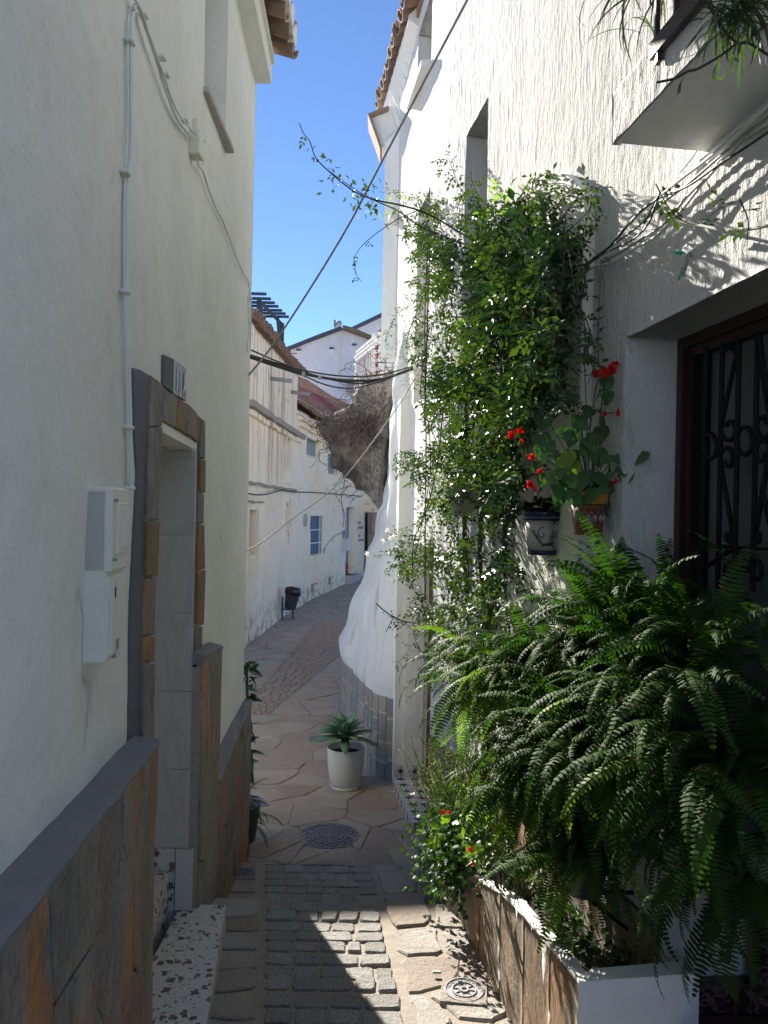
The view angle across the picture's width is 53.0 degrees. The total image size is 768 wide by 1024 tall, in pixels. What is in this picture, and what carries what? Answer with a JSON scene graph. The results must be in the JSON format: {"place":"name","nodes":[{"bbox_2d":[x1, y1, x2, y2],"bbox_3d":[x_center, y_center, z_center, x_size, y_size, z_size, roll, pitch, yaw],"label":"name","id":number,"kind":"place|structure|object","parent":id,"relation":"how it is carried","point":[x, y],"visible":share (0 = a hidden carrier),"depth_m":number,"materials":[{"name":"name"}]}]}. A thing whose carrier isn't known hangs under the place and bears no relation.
{"place":"outdoors","nodes":[
{"label":"outdoors","id":0,"kind":"place"},
{"bbox_2d":[251,0,400,346],"label":"sky","id":1,"kind":"structure","parent":0,"point":[329,89],"materials":[{"name":"blue"}]},
{"bbox_2d":[209,575,511,1023],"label":"lane","id":2,"kind":"structure","parent":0,"point":[349,934],"depth_m":4.17,"materials":[{"name":"stone"}]},
{"bbox_2d":[0,0,298,1023],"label":"white house","id":3,"kind":"structure","parent":2,"relation":"on","point":[124,804],"depth_m":2.00,"materials":[{"name":"paint"}]},
{"bbox_2d":[83,486,128,663],"bbox_3d":[-0.662,0.143,1.810,0.095,0.401,0.155,1,0,-6],"label":"meter box","id":4,"kind":"object","parent":3,"relation":"attached to","point":[106,541],"visible":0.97,"depth_m":1.74,"materials":[{"name":"white plastic"}]},
{"bbox_2d":[85,486,128,572],"bbox_3d":[-0.660,0.040,1.810,0.095,0.195,0.155,1,0,-6],"label":"upper door","id":5,"kind":"structure","parent":4,"relation":"in","point":[116,508],"depth_m":1.74,"materials":[{"name":"white plastic"}]},
{"bbox_2d":[106,572,123,658],"bbox_3d":[-0.652,0.244,1.812,0.058,0.198,0.143,1,0,-6],"label":"lower door","id":6,"kind":"structure","parent":4,"relation":"in","point":[115,582],"depth_m":1.79,"materials":[{"name":"white plastic"}]},
{"bbox_2d":[120,7,135,489],"bbox_3d":[-0.673,-0.693,2.037,0.025,1.269,0.155,1,0,-6],"label":"wall conduit","id":7,"kind":"object","parent":3,"relation":"attached to","point":[127,175],"depth_m":2.01,"materials":[{"name":"white plastic"}]},
{"bbox_2d":[161,355,186,400],"bbox_3d":[-0.761,-0.492,2.789,0.027,0.140,0.453,1,0,-6],"label":"number plaque","id":8,"kind":"object","parent":3,"relation":"on","point":[173,376],"visible":0.95,"depth_m":2.76,"materials":[{"name":"white ceramic"}]},
{"bbox_2d":[132,0,251,351],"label":"wall cable","id":9,"kind":"object","parent":3,"relation":"attached to","point":[197,141],"depth_m":3.07,"materials":[{"name":"white plastic"}]},
{"bbox_2d":[246,369,419,550],"bbox_3d":[-0.296,-0.484,5.610,1.704,1.510,0.037,1,0,-45],"label":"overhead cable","id":10,"kind":"object","parent":3,"relation":"attached to","point":[343,478],"visible":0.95,"depth_m":5.58,"materials":[{"name":"grey rubber"}]},
{"bbox_2d":[249,0,468,375],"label":"rope line","id":11,"kind":"object","parent":3,"relation":"attached to","point":[384,156],"visible":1,"depth_m":4.07,"materials":[{"name":"black rubber"}]},
{"bbox_2d":[235,868,256,879],"bbox_3d":[-0.819,2.124,4.490,0.139,0.043,0.139,1,0,-4],"label":"stopcock cover","id":12,"kind":"object","parent":2,"relation":"on","point":[245,874],"visible":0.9,"depth_m":4.48,"materials":[{"name":"metal"}]},
{"bbox_2d":[244,661,264,843],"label":"glossy corner plant","id":13,"kind":"object","parent":2,"relation":"on","point":[253,670],"visible":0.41,"depth_m":5.41,"materials":[{"name":"green plant"}]},
{"bbox_2d":[259,798,269,806],"bbox_3d":[-1.017,2.329,6.120,0.170,0.038,0.170,1,0,-28],"label":"drain plate","id":14,"kind":"object","parent":2,"relation":"on","point":[262,804],"visible":0.13,"depth_m":6.11,"materials":[{"name":"metal"}]},
{"bbox_2d":[247,778,283,856],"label":"corner fern","id":15,"kind":"object","parent":2,"relation":"on","point":[251,813],"visible":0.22,"depth_m":5.13,"materials":[{"name":"plant"}]},
{"bbox_2d":[244,307,309,647],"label":"streaked house","id":16,"kind":"structure","parent":2,"relation":"on","point":[276,436],"depth_m":15.30,"materials":[{"name":"beige paint"}]},
{"bbox_2d":[251,292,296,353],"bbox_3d":[-3.287,-3.862,15.883,2.790,0.791,2.051,1,0,0],"label":"rooftop pergola","id":17,"kind":"object","parent":16,"relation":"on","point":[275,314],"visible":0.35,"depth_m":15.79,"materials":[{"name":"blue wood"}]},
{"bbox_2d":[281,586,301,619],"bbox_3d":[-2.019,1.999,16.840,0.423,0.748,0.358,1,0,0],"label":"litter bin","id":18,"kind":"object","parent":2,"relation":"on","point":[292,594],"visible":1,"depth_m":16.72,"materials":[{"name":"plastic"}]},
{"bbox_2d":[309,735,326,741],"bbox_3d":[-0.680,2.374,8.030,0.200,0.038,0.200,1,0,-8],"label":"drain plate","id":19,"kind":"object","parent":2,"relation":"on","point":[312,738],"visible":0.42,"depth_m":8.01,"materials":[{"name":"metal"}]},
{"bbox_2d":[298,376,347,404],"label":"sloping roof house","id":20,"kind":"structure","parent":2,"relation":"on","point":[307,384],"depth_m":29.80,"materials":[{"name":"tile"}]},
{"bbox_2d":[299,823,358,849],"bbox_3d":[-0.396,2.330,5.520,0.443,0.036,0.443,1,0,0],"label":"manhole cover","id":21,"kind":"object","parent":2,"relation":"on","point":[323,835],"visible":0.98,"depth_m":5.50,"materials":[{"name":"metal"}]},
{"bbox_2d":[295,385,377,608],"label":"shuttered house","id":22,"kind":"structure","parent":2,"relation":"on","point":[314,563],"depth_m":21.45,"materials":[{"name":"beige paint"}]},
{"bbox_2d":[248,490,361,496],"bbox_3d":[-1.753,-0.411,19.087,0.523,0.260,12.056,1,0,8],"label":"facade cable","id":23,"kind":"object","parent":22,"relation":"attached to","point":[296,492],"visible":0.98,"depth_m":17.62,"materials":[{"name":"black rubber"}]},
{"bbox_2d":[303,514,307,526],"bbox_3d":[-1.996,0.213,19.502,0.040,0.320,0.445,1,0,5],"label":"oval plaque","id":24,"kind":"object","parent":22,"relation":"attached to","point":[305,519],"visible":1,"depth_m":19.43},
{"bbox_2d":[311,583,317,591],"bbox_3d":[-1.857,2.028,20.651,0.058,0.216,0.395,1,0,13],"label":"wall hatch","id":25,"kind":"object","parent":22,"relation":"attached to","point":[314,587],"depth_m":20.54,"materials":[{"name":"beige paint"}]},
{"bbox_2d":[310,516,322,554],"bbox_3d":[-1.919,0.627,20.853,0.146,1.042,1.245,1,0,13],"label":"window","id":26,"kind":"structure","parent":22,"relation":"in","point":[314,522],"depth_m":21.05,"materials":[{"name":"blue paint"}]},
{"bbox_2d":[328,576,332,584],"bbox_3d":[-1.521,1.967,22.138,0.058,0.208,0.332,1,0,13],"label":"wall hatch","id":27,"kind":"object","parent":22,"relation":"attached to","point":[330,580],"depth_m":22.02,"materials":[{"name":"beige paint"}]},
{"bbox_2d":[342,530,345,538],"bbox_3d":[-1.216,0.680,23.323,0.063,0.243,0.282,1,0,13],"label":"grey wall box","id":28,"kind":"object","parent":22,"relation":"attached to","point":[344,536],"visible":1,"depth_m":23.27,"materials":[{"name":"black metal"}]},
{"bbox_2d":[341,538,350,550],"bbox_3d":[-1.150,0.986,23.389,0.176,0.366,0.545,1,0,13],"label":"letter box","id":29,"kind":"object","parent":22,"relation":"attached to","point":[345,546],"visible":1,"depth_m":23.17,"materials":[{"name":"white metal"}]},
{"bbox_2d":[345,507,348,562],"bbox_3d":[-1.266,0.727,24.159,0.039,1.762,0.889,1,0,15],"label":"door","id":30,"kind":"structure","parent":22,"relation":"in","point":[347,510],"depth_m":24.46,"materials":[{"name":"blue paint"}]},
{"bbox_2d":[349,496,354,501],"bbox_3d":[-1.001,-0.407,24.133,0.056,0.161,0.429,1,0,15],"label":"distant house number","id":31,"kind":"object","parent":22,"relation":"attached to","point":[351,499],"visible":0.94,"depth_m":24.04,"materials":[{"name":"tile"}]},
{"bbox_2d":[345,573,361,583],"bbox_3d":[-1.061,2.213,24.174,0.407,0.500,1.118,1,0,14],"label":"door stone","id":32,"kind":"structure","parent":22,"relation":"in","point":[352,578],"depth_m":23.81,"materials":[{"name":"grey stone"}]},
{"bbox_2d":[364,502,376,550],"bbox_3d":[-0.411,0.897,25.745,0.659,2.488,0.430,1,0,0],"label":"grey doorway","id":33,"kind":"structure","parent":22,"relation":"attached to","point":[368,506],"depth_m":25.68,"materials":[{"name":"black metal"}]},
{"bbox_2d":[368,512,376,547],"bbox_3d":[-0.327,1.076,25.830,0.484,2.134,0.200,1,0,0],"label":"door","id":34,"kind":"structure","parent":33,"relation":"in","point":[370,516],"depth_m":25.73,"materials":[{"name":"brown wood"}]},
{"bbox_2d":[372,513,376,533],"bbox_3d":[-0.275,0.434,25.143,0.264,0.794,0.212,1,0,0],"label":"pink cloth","id":35,"kind":"object","parent":22,"relation":"hanging from","point":[374,521],"visible":0.51,"depth_m":25.15,"materials":[{"name":"pink fabric"}]},
{"bbox_2d":[312,711,382,791],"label":"potted agave","id":36,"kind":"object","parent":2,"relation":"on","point":[345,755],"visible":1,"depth_m":6.45,"materials":[{"name":"white ceramic"}]},
{"bbox_2d":[338,324,406,781],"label":"curved white wall","id":37,"kind":"structure","parent":2,"relation":"on","point":[366,668],"depth_m":7.05,"materials":[{"name":"paint"}]},
{"bbox_2d":[316,368,393,509],"bbox_3d":[-0.302,-0.862,9.684,1.094,1.791,1.972,1,0,0],"label":"overhanging rock","id":38,"kind":"object","parent":37,"relation":"on","point":[339,464],"visible":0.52,"depth_m":8.95,"materials":[{"name":"stone"}]},
{"bbox_2d":[296,348,393,552],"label":"dry creeper","id":39,"kind":"object","parent":38,"relation":"on","point":[369,422],"visible":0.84,"depth_m":8.83,"materials":[{"name":"brown plant"}]},
{"bbox_2d":[353,329,394,395],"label":"brick terrace","id":40,"kind":"structure","parent":2,"relation":"on","point":[369,346],"depth_m":11.71,"materials":[{"name":"white paint"}]},
{"bbox_2d":[432,970,440,973],"bbox_3d":[0.210,1.823,3.050,0.035,0.010,0.014,1,0,0],"label":"pale chip","id":41,"kind":"object","parent":2,"relation":"on","point":[436,971],"visible":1,"depth_m":3.05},
{"bbox_2d":[440,977,486,1006],"bbox_3d":[0.304,1.835,2.930,0.174,0.043,0.174,1,0,8],"label":"stopcock cover","id":42,"kind":"object","parent":2,"relation":"on","point":[464,991],"visible":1,"depth_m":2.92,"materials":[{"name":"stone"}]},
{"bbox_2d":[417,845,698,1023],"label":"masonry planter","id":43,"kind":"object","parent":2,"relation":"on","point":[552,984],"visible":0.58,"depth_m":2.41,"materials":[{"name":"white plaster"},{"name":"brown stone cladding"},{"name":"soil"}]},
{"bbox_2d":[399,716,490,843],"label":"rosemary bush","id":44,"kind":"object","parent":43,"relation":"in","point":[438,773],"visible":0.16,"depth_m":4.07,"materials":[{"name":"green plant"}]},
{"bbox_2d":[398,753,507,945],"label":"trailing ivy","id":45,"kind":"object","parent":43,"relation":"in","point":[445,847],"visible":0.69,"depth_m":3.48,"materials":[{"name":"green plant"}]},
{"bbox_2d":[441,781,554,902],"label":"red flowered succulent","id":46,"kind":"object","parent":43,"relation":"in","point":[483,855],"visible":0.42,"depth_m":3.00,"materials":[{"name":"green plant"}]},
{"bbox_2d":[442,755,593,883],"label":"boston fern","id":47,"kind":"object","parent":43,"relation":"in","point":[517,825],"visible":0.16,"depth_m":2.80,"materials":[{"name":"plant"}]},
{"bbox_2d":[463,781,679,964],"bbox_3d":[0.582,1.072,2.456,0.646,0.616,0.564,1,0,0],"label":"boston fern","id":48,"kind":"object","parent":43,"relation":"in","point":[578,881],"visible":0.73,"depth_m":2.34,"materials":[{"name":"plant"}]},
{"bbox_2d":[532,896,646,972],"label":"soil seedlings","id":49,"kind":"object","parent":43,"relation":"in","point":[576,922],"visible":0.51,"depth_m":2.48,"materials":[{"name":"green plant"}]},
{"bbox_2d":[698,910,767,1023],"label":"marble steps","id":50,"kind":"structure","parent":2,"relation":"on","point":[715,996],"depth_m":2.23,"materials":[{"name":"stone"}]},
{"label":"ground","id":51,"kind":"structure","parent":0,"visible":0},
{"bbox_2d":[287,320,371,403],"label":"gabled house","id":52,"kind":"structure","parent":51,"relation":"on","point":[335,349],"depth_m":36.00,"materials":[{"name":"beige paint"}]},
{"bbox_2d":[346,378,354,392],"bbox_3d":[-1.439,-5.860,35.576,0.623,0.578,0.848,1,0,0],"label":"air conditioner","id":53,"kind":"object","parent":52,"relation":"attached to","point":[349,385],"visible":0.38,"depth_m":35.20,"materials":[{"name":"white metal"}]},
{"bbox_2d":[353,313,381,334],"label":"farthest house","id":54,"kind":"structure","parent":51,"relation":"on","point":[370,325],"depth_m":43.00,"materials":[{"name":"white paint"}]},
{"bbox_2d":[368,0,767,1015],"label":"rough white house","id":55,"kind":"structure","parent":51,"relation":"on","point":[514,90],"depth_m":2.87,"materials":[{"name":"paint"}]},
{"bbox_2d":[250,357,395,388],"bbox_3d":[-0.336,-1.099,5.805,0.109,0.316,1.943,1,0,37],"label":"overhead cable","id":56,"kind":"object","parent":55,"relation":"attached to","point":[318,381],"visible":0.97,"depth_m":5.70,"materials":[{"name":"black rubber"}]},
{"bbox_2d":[250,355,412,381],"bbox_3d":[-0.319,-1.113,5.793,0.075,0.282,1.946,1,0,37],"label":"overhead cable","id":57,"kind":"object","parent":55,"relation":"attached to","point":[337,379],"visible":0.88,"depth_m":5.68,"materials":[{"name":"black rubber"}]},
{"bbox_2d":[250,354,412,383],"bbox_3d":[-0.319,-1.117,5.793,0.068,0.287,1.944,1,0,37],"label":"overhead cable","id":58,"kind":"object","parent":55,"relation":"attached to","point":[336,380],"visible":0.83,"depth_m":5.85,"materials":[{"name":"black rubber"}]},
{"bbox_2d":[251,349,412,376],"bbox_3d":[-0.310,-1.136,5.815,0.058,0.267,1.897,1,0,38],"label":"overhead cable","id":59,"kind":"object","parent":55,"relation":"attached to","point":[325,373],"visible":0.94,"depth_m":5.67,"materials":[{"name":"black rubber"}]},
{"bbox_2d":[388,212,398,225],"bbox_3d":[0.105,-2.825,7.440,0.110,0.133,0.151,1,0,24],"label":"wall lamp","id":60,"kind":"object","parent":55,"relation":"attached to","point":[393,217],"visible":0.89,"depth_m":7.38,"materials":[{"name":"white glass"}]},
{"bbox_2d":[384,304,432,390],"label":"wall top tuft","id":61,"kind":"object","parent":55,"relation":"attached to","point":[406,359],"visible":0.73,"depth_m":5.90,"materials":[{"name":"green plant"}]},
{"bbox_2d":[392,764,426,831],"bbox_3d":[0.241,2.338,6.119,0.265,0.335,1.024,1,0,-6],"label":"tiled step","id":62,"kind":"object","parent":55,"relation":"attached to","point":[407,785],"visible":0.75,"depth_m":6.22,"materials":[{"name":"white tile"}]},
{"bbox_2d":[425,549,433,786],"bbox_3d":[0.469,1.360,6.107,0.030,2.200,1.062,1,0,-9],"label":"door","id":63,"kind":"structure","parent":55,"relation":"in","point":[431,566],"depth_m":6.57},
{"bbox_2d":[415,422,479,561],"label":"pale hanging plant","id":64,"kind":"object","parent":55,"relation":"attached to","point":[468,506],"visible":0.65,"depth_m":4.26,"materials":[{"name":"green plant"}]},
{"bbox_2d":[399,603,549,786],"bbox_3d":[0.407,0.754,3.193,0.687,0.691,0.762,1,0,-12],"label":"boston fern","id":65,"kind":"object","parent":55,"relation":"attached to","point":[463,707],"visible":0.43,"depth_m":3.12,"materials":[{"name":"plant"}]},
{"bbox_2d":[466,595,512,631],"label":"strap leaf plant","id":66,"kind":"object","parent":65,"relation":"on","point":[492,607],"visible":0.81,"depth_m":3.40,"materials":[{"name":"green plant"}]},
{"bbox_2d":[428,599,600,758],"bbox_3d":[0.548,0.626,2.874,0.762,0.635,0.730,1,0,0],"label":"boston fern","id":67,"kind":"object","parent":55,"relation":"attached to","point":[500,657],"visible":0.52,"depth_m":2.79,"materials":[{"name":"plant"}]},
{"bbox_2d":[439,687,600,887],"bbox_3d":[0.523,0.955,2.727,0.661,0.746,0.679,1,0,0],"label":"boston fern","id":68,"kind":"object","parent":55,"relation":"attached to","point":[516,783],"visible":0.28,"depth_m":2.63,"materials":[{"name":"plant"}]},
{"bbox_2d":[299,123,762,755],"bbox_3d":[-0.156,-0.951,5.837,1.143,5.994,8.424,1,0,-8],"label":"jasmine vine","id":69,"kind":"object","parent":55,"relation":"attached to","point":[515,303],"visible":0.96,"depth_m":3.36,"materials":[{"name":"green plant"}]},
{"bbox_2d":[376,603,419,637],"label":"dead vine shoot","id":70,"kind":"object","parent":69,"relation":"attached to","point":[394,622],"visible":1,"depth_m":4.80,"materials":[{"name":"brown plant"}]},
{"bbox_2d":[521,511,559,555],"bbox_3d":[0.645,0.086,3.103,0.185,0.174,0.174,1,0,0],"label":"blue white wall pot","id":71,"kind":"object","parent":55,"relation":"attached to","point":[541,529],"depth_m":3.04,"materials":[{"name":"beige ceramic"}]},
{"bbox_2d":[518,495,559,523],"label":"dark wall plant","id":72,"kind":"object","parent":71,"relation":"in","point":[542,503],"depth_m":3.07,"materials":[{"name":"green plant"}]},
{"bbox_2d":[465,655,688,898],"bbox_3d":[0.626,0.785,2.357,0.777,0.680,0.895,1,0,0],"label":"boston fern","id":73,"kind":"object","parent":55,"relation":"attached to","point":[560,793],"visible":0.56,"depth_m":2.28,"materials":[{"name":"plant"}]},
{"bbox_2d":[477,536,702,719],"bbox_3d":[0.727,0.407,2.624,0.700,0.662,0.697,1,0,-27],"label":"boston fern","id":74,"kind":"object","parent":55,"relation":"attached to","point":[579,643],"visible":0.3,"depth_m":2.56,"materials":[{"name":"plant"}]},
{"bbox_2d":[571,491,608,534],"bbox_3d":[0.719,0.005,2.708,0.134,0.150,0.134,1,0,45],"label":"brown wall pot","id":75,"kind":"object","parent":55,"relation":"attached to","point":[594,511],"depth_m":2.66,"materials":[{"name":"ceramic"}]},
{"bbox_2d":[508,354,649,516],"bbox_3d":[0.684,-0.268,2.666,0.517,0.569,0.224,1,0,0],"label":"red geranium","id":76,"kind":"object","parent":75,"relation":"in","point":[568,465],"visible":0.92,"depth_m":2.63,"materials":[{"name":"green plant"}]},
{"bbox_2d":[517,510,767,685],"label":"boston fern","id":77,"kind":"object","parent":55,"relation":"attached to","point":[618,586],"visible":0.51,"depth_m":2.20,"materials":[{"name":"plant"}]},
{"bbox_2d":[521,615,767,866],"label":"boston fern","id":78,"kind":"object","parent":55,"relation":"attached to","point":[620,668],"visible":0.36,"depth_m":2.07,"materials":[{"name":"plant"}]},
{"bbox_2d":[542,617,767,939],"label":"boston fern","id":79,"kind":"object","parent":55,"relation":"on","point":[734,795],"visible":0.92,"depth_m":1.84,"materials":[{"name":"plant"}]},
{"bbox_2d":[558,529,767,754],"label":"boston fern","id":80,"kind":"object","parent":55,"relation":"attached to","point":[704,657],"visible":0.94,"depth_m":1.90,"materials":[{"name":"plant"}]},
{"bbox_2d":[563,103,767,308],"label":"wall cable bundle","id":81,"kind":"object","parent":55,"relation":"attached to","point":[748,124],"depth_m":2.10,"materials":[{"name":"rubber"}]},
{"bbox_2d":[598,260,601,361],"bbox_3d":[0.731,-0.680,2.608,0.006,0.341,0.026,1,0,0],"label":"green string","id":82,"kind":"object","parent":81,"relation":"hanging from","point":[599,306],"visible":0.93,"depth_m":2.61,"materials":[{"name":"green plastic"}]},
{"bbox_2d":[572,0,767,100],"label":"balcony spider plant","id":83,"kind":"object","parent":55,"relation":"on","point":[736,14],"visible":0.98,"depth_m":1.50,"materials":[{"name":"green plant"}]},
{"bbox_2d":[648,0,705,65],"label":"balcony railing","id":84,"kind":"object","parent":55,"relation":"on","point":[660,42],"visible":0.97,"depth_m":1.79,"materials":[{"name":"white metal"}]},
{"bbox_2d":[673,249,689,280],"bbox_3d":[0.849,-0.715,2.197,0.047,0.095,0.081,1,0,21],"label":"wall hook","id":85,"kind":"object","parent":55,"relation":"attached to","point":[682,271],"depth_m":2.18,"materials":[{"name":"metal"}]},
{"bbox_2d":[614,767,767,1005],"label":"boston fern","id":86,"kind":"object","parent":55,"relation":"attached to","point":[747,896],"visible":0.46,"depth_m":1.90,"materials":[{"name":"plant"}]},
{"bbox_2d":[673,302,767,748],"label":"barred window","id":87,"kind":"structure","parent":55,"relation":"attached to","point":[721,472],"depth_m":2.33,"materials":[{"name":"black metal"}]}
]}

